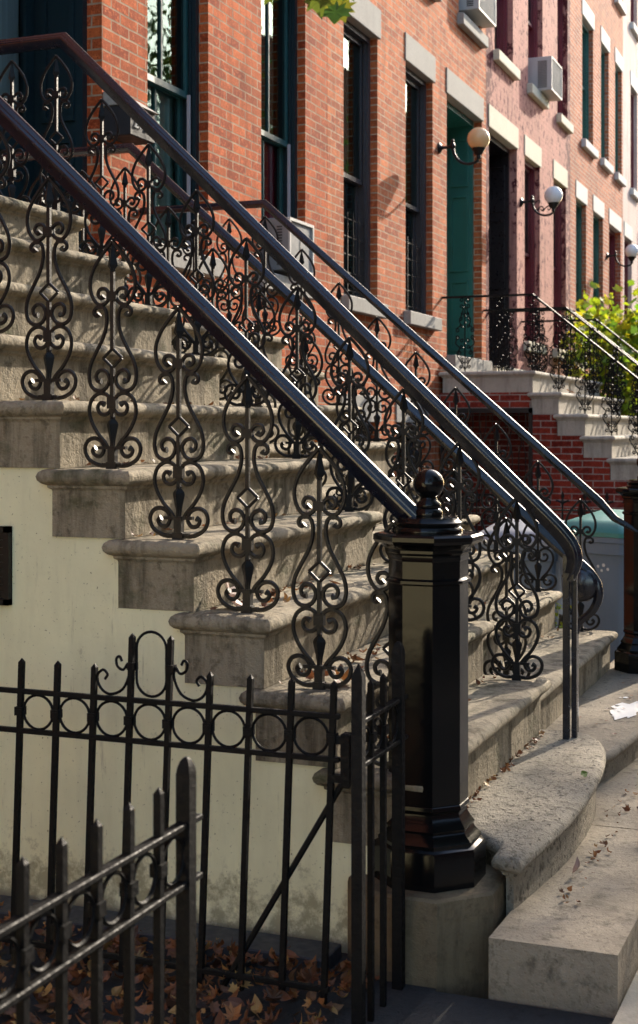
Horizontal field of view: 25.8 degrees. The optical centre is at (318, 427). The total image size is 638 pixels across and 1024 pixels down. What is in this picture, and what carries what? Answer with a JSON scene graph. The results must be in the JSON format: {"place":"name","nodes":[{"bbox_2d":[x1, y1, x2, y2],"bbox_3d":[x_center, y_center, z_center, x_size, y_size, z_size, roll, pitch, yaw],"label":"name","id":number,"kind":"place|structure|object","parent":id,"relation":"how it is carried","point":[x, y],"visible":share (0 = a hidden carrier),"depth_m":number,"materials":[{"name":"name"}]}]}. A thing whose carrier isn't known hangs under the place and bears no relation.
{"place":"outdoors","nodes":[
{"label":"outdoors","id":0,"kind":"place"},
{"bbox_2d":[0,932,435,1023],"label":"areaway floor","id":1,"kind":"structure","parent":0,"point":[403,1004],"depth_m":3.76,"materials":[{"name":"stone"}]},
{"bbox_2d":[0,757,202,1023],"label":"iron fence","id":2,"kind":"object","parent":1,"relation":"on","point":[182,885],"visible":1,"depth_m":2.42,"materials":[{"name":"black metal"}]},
{"bbox_2d":[0,895,340,975],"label":"slate kerb","id":3,"kind":"structure","parent":1,"relation":"on","point":[301,948],"depth_m":4.10,"materials":[{"name":"grey stone"}]},
{"bbox_2d":[0,630,350,1004],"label":"iron gate","id":4,"kind":"structure","parent":1,"relation":"on","point":[342,779],"depth_m":3.75,"materials":[{"name":"black metal"}]},
{"bbox_2d":[0,901,379,1023],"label":"leaf litter","id":5,"kind":"object","parent":1,"relation":"on","point":[234,1004],"visible":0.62,"depth_m":3.70,"materials":[{"name":"brown plant"}]},
{"bbox_2d":[0,195,605,952],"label":"front stoop","id":6,"kind":"object","parent":1,"relation":"on","point":[88,579],"visible":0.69,"depth_m":4.46,"materials":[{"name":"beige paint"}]},
{"bbox_2d":[0,96,416,768],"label":"iron railing","id":7,"kind":"object","parent":6,"relation":"on","point":[380,486],"visible":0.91,"depth_m":4.33,"materials":[{"name":"black metal"}]},
{"bbox_2d":[223,574,241,605],"bbox_3d":[-0.257,0.523,4.384,0.079,0.137,0.157,0,0,5],"label":"fallen leaf","id":8,"kind":"object","parent":6,"relation":"on","point":[236,602],"visible":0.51,"depth_m":4.41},
{"bbox_2d":[0,32,582,739],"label":"iron railing","id":9,"kind":"object","parent":6,"relation":"on","point":[416,390],"visible":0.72,"depth_m":5.87,"materials":[{"name":"black metal"}]},
{"bbox_2d":[332,669,348,680],"bbox_3d":[0.088,0.748,4.251,0.097,0.056,0.079,0,0,21],"label":"fallen leaf","id":10,"kind":"object","parent":6,"relation":"on","point":[344,676],"visible":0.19,"depth_m":4.23,"materials":[{"name":"brown plant"}]},
{"bbox_2d":[581,771,586,776],"bbox_3d":[0.923,1.206,4.858,0.015,0.020,0.050,0,0,45],"label":"fallen leaf","id":11,"kind":"object","parent":6,"relation":"on","point":[584,773],"visible":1,"depth_m":4.86,"materials":[{"name":"green plant"}]},
{"bbox_2d":[351,641,407,1023],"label":"iron fence","id":12,"kind":"object","parent":1,"relation":"on","point":[360,738],"visible":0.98,"depth_m":3.63,"materials":[{"name":"black metal"}]},
{"bbox_2d":[171,323,637,782],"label":"front stoop","id":13,"kind":"object","parent":1,"relation":"on","point":[601,677],"visible":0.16,"depth_m":7.08,"materials":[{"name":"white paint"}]},
{"bbox_2d":[0,143,603,731],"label":"iron railing","id":14,"kind":"object","parent":13,"relation":"on","point":[590,585],"visible":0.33,"depth_m":6.39,"materials":[{"name":"black metal"}]},
{"bbox_2d":[140,200,637,631],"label":"iron railing","id":15,"kind":"object","parent":13,"relation":"on","point":[457,375],"visible":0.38,"depth_m":8.02,"materials":[{"name":"black metal"}]},
{"bbox_2d":[614,458,637,673],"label":"newel post","id":16,"kind":"object","parent":13,"relation":"on","point":[626,656],"visible":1,"depth_m":7.59,"materials":[{"name":"black metal"}]},
{"bbox_2d":[348,864,505,998],"bbox_3d":[0.320,1.462,4.075,0.436,0.315,0.436,0,0,21],"label":"stone pedestal","id":17,"kind":"object","parent":1,"relation":"on","point":[448,934],"visible":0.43,"depth_m":3.87,"materials":[{"name":"grey stone"}]},
{"bbox_2d":[373,469,485,892],"bbox_3d":[0.320,0.713,4.075,0.310,1.184,0.310,0,0,21],"label":"newel post","id":18,"kind":"object","parent":17,"relation":"on","point":[428,547],"visible":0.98,"depth_m":3.98,"materials":[{"name":"black metal"}]},
{"bbox_2d":[474,519,563,627],"bbox_3d":[1.415,1.149,9.411,0.599,1.038,0.676,0,0,25],"label":"wheeled bin","id":19,"kind":"object","parent":1,"relation":"on","point":[555,570],"visible":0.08,"depth_m":9.11,"materials":[{"name":"blue plastic"}]},
{"bbox_2d":[438,490,623,531],"bbox_3d":[1.483,1.125,11.180,2.798,1.250,0.040,0,0,21],"label":"spiked fence","id":20,"kind":"object","parent":1,"relation":"on","point":[562,501],"visible":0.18,"depth_m":11.00,"materials":[{"name":"black metal"}]},
{"bbox_2d":[438,371,637,531],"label":"brick stoop","id":21,"kind":"object","parent":1,"relation":"on","point":[592,453],"visible":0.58,"depth_m":14.38,"materials":[{"name":"paint"}]},
{"bbox_2d":[442,293,637,454],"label":"iron railing","id":22,"kind":"object","parent":21,"relation":"on","point":[530,295],"visible":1,"depth_m":14.40,"materials":[{"name":"black metal"}]},
{"bbox_2d":[483,307,637,434],"bbox_3d":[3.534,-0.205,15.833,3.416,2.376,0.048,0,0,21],"label":"iron railing","id":23,"kind":"object","parent":21,"relation":"on","point":[573,336],"visible":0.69,"depth_m":16.06,"materials":[{"name":"black metal"}]},
{"bbox_2d":[555,603,571,627],"bbox_3d":[1.365,1.307,8.119,0.269,0.734,0.292,0,0,21],"label":"weed","id":24,"kind":"object","parent":1,"relation":"on","point":[559,624],"visible":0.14,"depth_m":8.15,"materials":[{"name":"green plant"}]},
{"bbox_2d":[559,509,624,662],"bbox_3d":[1.908,1.099,9.001,0.556,1.118,0.676,0,0,43],"label":"wheeled bin","id":25,"kind":"object","parent":1,"relation":"on","point":[605,551],"visible":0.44,"depth_m":8.70,"materials":[{"name":"blue plastic"}]},
{"bbox_2d":[559,279,637,415],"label":"leafy shrub","id":26,"kind":"object","parent":1,"relation":"on","point":[628,328],"visible":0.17,"depth_m":18.81,"materials":[{"name":"green plant"}]},
{"bbox_2d":[564,281,637,396],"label":"leafy shrub","id":27,"kind":"object","parent":1,"relation":"on","point":[596,301],"visible":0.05,"depth_m":20.24,"materials":[{"name":"green plant"}]},
{"bbox_2d":[569,377,636,434],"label":"brick stoop","id":28,"kind":"object","parent":1,"relation":"on","point":[621,426],"visible":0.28,"depth_m":16.55,"materials":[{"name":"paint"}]},
{"bbox_2d":[521,319,637,409],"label":"iron railing","id":29,"kind":"object","parent":28,"relation":"on","point":[613,333],"visible":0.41,"depth_m":17.88,"materials":[{"name":"black metal"}]},
{"bbox_2d":[403,991,613,1023],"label":"slate paving","id":30,"kind":"structure","parent":0,"point":[434,1007],"depth_m":3.63,"materials":[{"name":"grey stone"}]},
{"bbox_2d":[489,758,637,1018],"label":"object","id":31,"kind":"object","parent":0,"point":[549,948],"visible":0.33,"depth_m":3.84,"materials":[{"name":"beige stone"}]},
{"bbox_2d":[19,395,637,902],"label":"leaf crumbs","id":32,"kind":"object","parent":31,"relation":"on","point":[493,777],"visible":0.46,"depth_m":4.80,"materials":[{"name":"brown plant"}]},
{"bbox_2d":[572,857,579,872],"bbox_3d":[0.801,1.363,4.340,0.026,0.054,0.018,0,0,1],"label":"fallen leaf","id":33,"kind":"object","parent":31,"relation":"on","point":[576,865],"visible":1,"depth_m":4.34,"materials":[{"name":"plant"}]},
{"bbox_2d":[612,970,637,1023],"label":"sidewalk","id":34,"kind":"structure","parent":0,"point":[627,1012],"depth_m":3.61,"materials":[{"name":"concrete"}]},
{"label":"ground","id":35,"kind":"structure","parent":0,"visible":0},
{"bbox_2d":[0,0,326,404],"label":"row house","id":36,"kind":"structure","parent":35,"relation":"on","point":[232,94],"depth_m":9.66,"materials":[{"name":"orange brick"}]},
{"bbox_2d":[0,0,33,201],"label":"door leaf","id":37,"kind":"structure","parent":36,"relation":"in","point":[16,16],"depth_m":8.26,"materials":[{"name":"teal paint"}]},
{"bbox_2d":[103,92,157,144],"bbox_3d":[-1.123,-1.853,8.363,0.198,0.265,0.328,0,0,21],"label":"air conditioner","id":38,"kind":"object","parent":36,"relation":"attached to","point":[131,130],"visible":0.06,"depth_m":8.24,"materials":[{"name":"grey metal"}]},
{"bbox_2d":[147,0,198,250],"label":"window","id":39,"kind":"structure","parent":36,"relation":"in","point":[177,106],"depth_m":9.54,"materials":[{"name":"teal paint"}]},
{"bbox_2d":[261,0,296,218],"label":"window","id":40,"kind":"structure","parent":36,"relation":"in","point":[279,152],"depth_m":11.20,"materials":[{"name":"teal paint"}]},
{"bbox_2d":[261,217,313,276],"bbox_3d":[-0.304,-1.400,10.902,0.374,0.400,0.504,0,0,21],"label":"air conditioner","id":41,"kind":"object","parent":36,"relation":"attached to","point":[291,243],"visible":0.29,"depth_m":10.69,"materials":[{"name":"white metal"}]},
{"bbox_2d":[264,0,356,24],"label":"street tree","id":42,"kind":"object","parent":35,"relation":"on","point":[334,11],"visible":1,"depth_m":3.06,"materials":[{"name":"green plant"}]},
{"bbox_2d":[327,0,491,513],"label":"row house","id":43,"kind":"structure","parent":35,"relation":"on","point":[406,200],"depth_m":14.16,"materials":[{"name":"brick"}]},
{"bbox_2d":[344,20,369,298],"bbox_3d":[0.236,-2.368,12.518,0.160,2.454,0.896,0,0,21],"label":"window","id":44,"kind":"structure","parent":43,"relation":"in","point":[359,180],"depth_m":12.86,"materials":[{"name":"grey paint"}]},
{"bbox_2d":[356,422,370,441],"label":"window","id":45,"kind":"structure","parent":43,"relation":"in","point":[357,423],"depth_m":12.87,"materials":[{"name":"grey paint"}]},
{"bbox_2d":[397,423,418,476],"bbox_3d":[0.778,0.727,13.900,0.160,1.544,0.946,0,0,21],"label":"window","id":46,"kind":"structure","parent":43,"relation":"in","point":[411,450],"depth_m":14.26,"materials":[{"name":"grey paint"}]},
{"bbox_2d":[405,66,425,313],"bbox_3d":[0.875,-2.368,14.147,0.160,2.454,0.916,0,0,21],"label":"window","id":47,"kind":"structure","parent":43,"relation":"in","point":[417,206],"depth_m":14.50,"materials":[{"name":"grey paint"}]},
{"bbox_2d":[438,127,489,164],"bbox_3d":[1.522,-2.940,14.634,0.547,0.386,0.235,0,0,21],"label":"wall lamp","id":48,"kind":"object","parent":43,"relation":"attached to","point":[478,139],"visible":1,"depth_m":14.53,"materials":[{"name":"white glass"}]},
{"bbox_2d":[459,0,495,27],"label":"air conditioner","id":49,"kind":"object","parent":43,"relation":"attached to","point":[482,13],"visible":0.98,"depth_m":15.93,"materials":[{"name":"white metal"}]},
{"bbox_2d":[486,0,573,375],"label":"row house","id":50,"kind":"structure","parent":35,"relation":"on","point":[530,128],"depth_m":18.48,"materials":[{"name":"pink brick"}]},
{"bbox_2d":[495,0,507,56],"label":"window","id":51,"kind":"structure","parent":50,"relation":"in","point":[501,29],"depth_m":17.81,"materials":[{"name":"red paint"}]},
{"bbox_2d":[525,160,534,341],"bbox_3d":[2.744,-2.368,18.914,0.160,2.454,0.916,0,0,21],"label":"window","id":52,"kind":"structure","parent":50,"relation":"in","point":[529,169],"depth_m":19.27,"materials":[{"name":"red paint"}]},
{"bbox_2d":[528,0,537,57],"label":"window","id":53,"kind":"structure","parent":50,"relation":"in","point":[532,4],"depth_m":19.43,"materials":[{"name":"red paint"}]},
{"bbox_2d":[520,186,562,216],"bbox_3d":[2.891,-2.930,18.126,0.547,0.386,0.235,0,0,21],"label":"wall lamp","id":54,"kind":"object","parent":50,"relation":"attached to","point":[553,195],"visible":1,"depth_m":18.03,"materials":[{"name":"white glass"}]},
{"bbox_2d":[528,56,561,101],"bbox_3d":[3.068,-4.820,19.364,0.474,0.460,0.704,0,0,21],"label":"air conditioner","id":55,"kind":"object","parent":50,"relation":"attached to","point":[545,75],"visible":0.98,"depth_m":19.04,"materials":[{"name":"white metal"}]},
{"bbox_2d":[553,182,560,348],"bbox_3d":[3.407,-2.368,20.603,0.160,2.454,0.906,0,0,21],"label":"window","id":56,"kind":"structure","parent":50,"relation":"in","point":[557,214],"depth_m":20.95,"materials":[{"name":"red paint"}]},
{"bbox_2d":[557,0,562,113],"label":"window","id":57,"kind":"structure","parent":50,"relation":"in","point":[559,2],"depth_m":21.07,"materials":[{"name":"red paint"}]},
{"bbox_2d":[570,0,626,394],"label":"row house","id":58,"kind":"structure","parent":35,"relation":"on","point":[598,181],"depth_m":23.43,"materials":[{"name":"beige brick"}]},
{"bbox_2d":[576,202,581,349],"bbox_3d":[4.009,-2.338,22.139,0.160,2.474,0.846,0,0,21],"label":"window","id":59,"kind":"structure","parent":58,"relation":"in","point":[578,207],"depth_m":22.46,"materials":[{"name":"green paint"}]},
{"bbox_2d":[582,21,588,140],"bbox_3d":[4.216,-5.573,22.665,0.160,1.984,0.956,0,0,21],"label":"window","id":60,"kind":"structure","parent":58,"relation":"in","point":[585,32],"depth_m":23.04,"materials":[{"name":"green paint"}]},
{"bbox_2d":[593,215,598,359],"bbox_3d":[4.561,-2.338,23.545,0.160,2.474,0.926,0,0,21],"label":"window","id":61,"kind":"structure","parent":58,"relation":"in","point":[595,220],"depth_m":23.90,"materials":[{"name":"green paint"}]},
{"bbox_2d":[601,49,604,157],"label":"window","id":62,"kind":"structure","parent":58,"relation":"in","point":[602,52],"depth_m":24.43,"materials":[{"name":"green paint"}]},
{"bbox_2d":[615,69,617,171],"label":"window","id":63,"kind":"structure","parent":58,"relation":"in","point":[616,73],"depth_m":25.74,"materials":[{"name":"black glass"}]},
{"bbox_2d":[606,244,637,266],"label":"wall lamp","id":64,"kind":"object","parent":58,"relation":"attached to","point":[631,251],"visible":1,"depth_m":24.06,"materials":[{"name":"white glass"}]},
{"bbox_2d":[623,0,637,351],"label":"row house","id":65,"kind":"structure","parent":35,"relation":"on","point":[630,123],"depth_m":26.83,"materials":[{"name":"white paint"}]},
{"bbox_2d":[624,239,627,320],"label":"window","id":66,"kind":"structure","parent":65,"relation":"in","point":[625,242],"depth_m":26.83,"materials":[{"name":"red paint"}]},
{"bbox_2d":[631,92,633,187],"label":"window","id":67,"kind":"structure","parent":65,"relation":"in","point":[632,95],"depth_m":27.49,"materials":[{"name":"red paint"}]},
{"bbox_2d":[631,0,633,21],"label":"window","id":68,"kind":"structure","parent":65,"relation":"in","point":[632,1],"depth_m":27.49,"materials":[{"name":"red paint"}]}
]}

